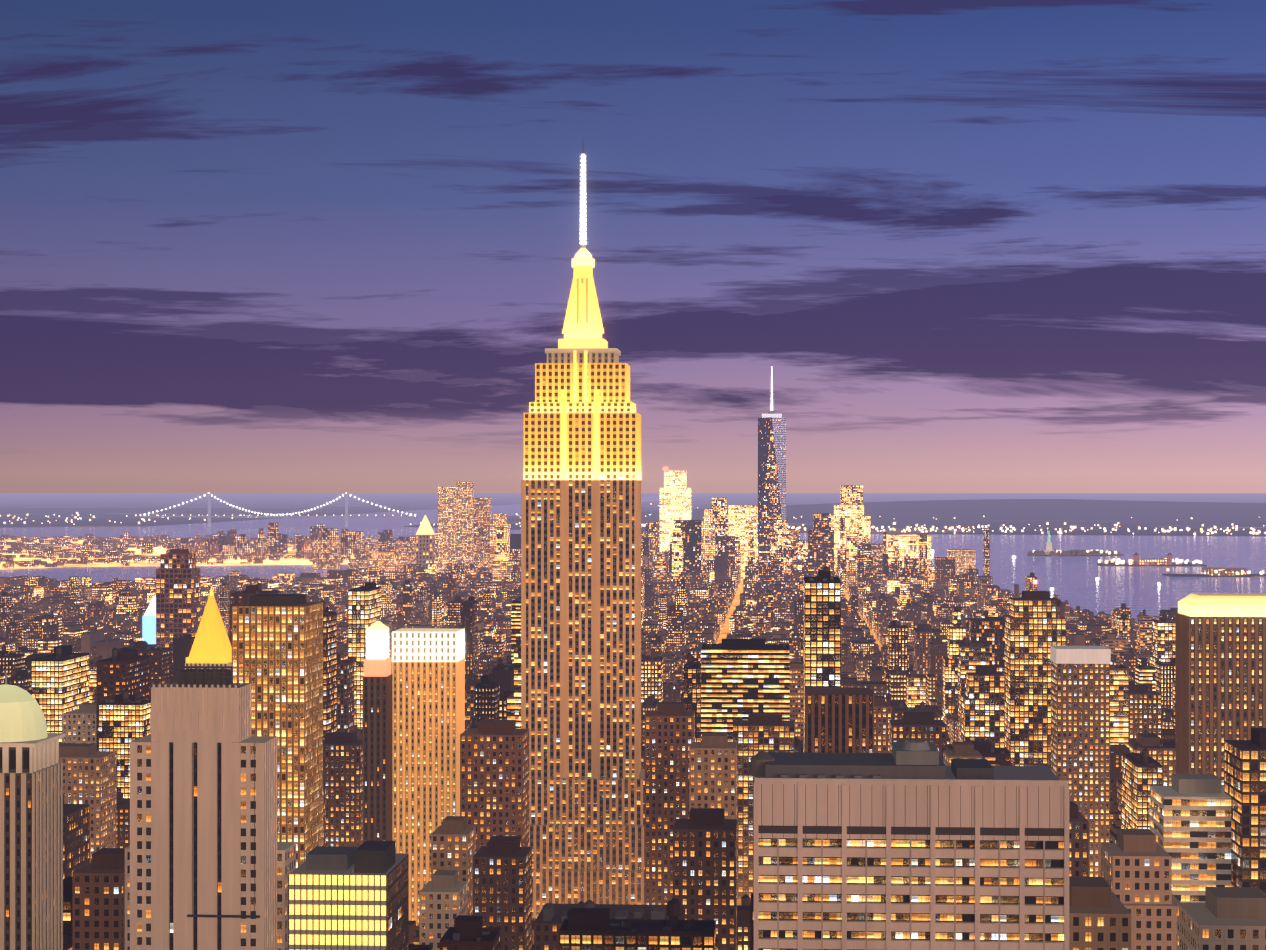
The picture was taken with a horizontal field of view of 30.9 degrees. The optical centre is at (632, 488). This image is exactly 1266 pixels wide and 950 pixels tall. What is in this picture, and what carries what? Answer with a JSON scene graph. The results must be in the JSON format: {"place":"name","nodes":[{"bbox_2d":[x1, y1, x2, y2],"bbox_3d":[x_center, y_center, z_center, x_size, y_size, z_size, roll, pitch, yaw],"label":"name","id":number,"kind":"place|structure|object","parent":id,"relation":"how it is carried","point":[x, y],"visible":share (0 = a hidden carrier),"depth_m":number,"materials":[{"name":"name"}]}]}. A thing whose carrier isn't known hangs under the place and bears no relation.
{"place":"outdoors","nodes":[
{"label":"outdoors","id":0,"kind":"place"},
{"bbox_2d":[0,538,437,568],"bbox_3d":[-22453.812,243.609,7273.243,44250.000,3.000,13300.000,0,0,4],"label":"brooklyn ground","id":1,"kind":"structure","parent":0,"point":[158,550],"depth_m":7701.73,"materials":[{"name":"brown"}]},
{"bbox_2d":[140,493,415,526],"bbox_3d":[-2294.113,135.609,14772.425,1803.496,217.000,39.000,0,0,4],"label":"suspension bridge","id":2,"kind":"structure","parent":0,"point":[209,516],"depth_m":14760.31,"materials":[{"name":"grey metal"}]},
{"bbox_2d":[0,495,659,527],"bbox_3d":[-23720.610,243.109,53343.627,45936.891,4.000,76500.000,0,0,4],"label":"bay ridge","id":3,"kind":"structure","parent":0,"point":[416,502],"depth_m":32631.39,"materials":[{"name":"purple"}]},
{"bbox_2d":[0,493,1265,621],"bbox_3d":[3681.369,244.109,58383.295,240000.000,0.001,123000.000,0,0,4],"label":"water","id":4,"kind":"structure","parent":0,"point":[1074,583],"depth_m":8345.72,"materials":[{"name":"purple liquid"}]},
{"bbox_2d":[1162,574,1265,576],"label":"pier","id":5,"kind":"structure","parent":4,"relation":"in","point":[1208,575],"depth_m":6345.99,"materials":[{"name":"grey"}]},
{"bbox_2d":[0,499,1265,590],"bbox_3d":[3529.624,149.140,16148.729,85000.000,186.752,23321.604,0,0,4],"label":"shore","id":6,"kind":"structure","parent":0,"point":[1247,514],"depth_m":18468.36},
{"bbox_2d":[0,0,1265,492],"label":"sky","id":7,"kind":"structure","parent":0,"point":[247,246],"materials":[{"name":"purple"}]},
{"bbox_2d":[716,580,882,904],"bbox_3d":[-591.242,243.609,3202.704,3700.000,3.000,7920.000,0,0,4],"label":"street","id":8,"kind":"structure","parent":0,"point":[725,628],"depth_m":4230.35,"materials":[{"name":"orange"}]},
{"bbox_2d":[521,138,644,917],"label":"skyscraper","id":9,"kind":"structure","parent":8,"relation":"on","point":[581,601],"depth_m":1288.19,"materials":[{"name":"beige stone"}]},
{"bbox_2d":[0,509,1177,949],"bbox_3d":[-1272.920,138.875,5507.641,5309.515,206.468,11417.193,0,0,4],"label":"city buildings","id":10,"kind":"structure","parent":8,"relation":"on","point":[72,643],"depth_m":2752.23,"materials":[{"name":"brown concrete"}]},
{"bbox_2d":[0,549,1265,949],"bbox_3d":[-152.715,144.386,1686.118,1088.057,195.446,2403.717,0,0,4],"label":"foreground buildings","id":11,"kind":"structure","parent":8,"relation":"on","point":[264,815],"depth_m":799.42,"materials":[{"name":"brown concrete"}]},
{"bbox_2d":[312,366,975,587],"bbox_3d":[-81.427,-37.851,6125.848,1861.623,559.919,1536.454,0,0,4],"label":"downtown skyline","id":12,"kind":"structure","parent":8,"relation":"on","point":[467,532],"depth_m":6053.56},
{"bbox_2d":[404,495,1265,535],"bbox_3d":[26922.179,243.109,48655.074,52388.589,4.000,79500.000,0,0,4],"label":"distant shoreline","id":13,"kind":"structure","parent":0,"point":[705,502],"depth_m":16267.50,"materials":[{"name":"purple"}]},
{"bbox_2d":[1028,554,1123,555],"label":"liberty island ground","id":14,"kind":"structure","parent":0,"point":[1077,555],"depth_m":8263.86,"materials":[{"name":"grey"}]},
{"bbox_2d":[1044,528,1055,554],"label":"statue of liberty","id":15,"kind":"object","parent":14,"relation":"on","point":[1048,550],"visible":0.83,"depth_m":8361.17,"materials":[{"name":"teal metal"}]},
{"bbox_2d":[1097,563,1206,565],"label":"ellis island ground","id":16,"kind":"structure","parent":0,"point":[1127,564],"depth_m":7216.04,"materials":[{"name":"grey"}]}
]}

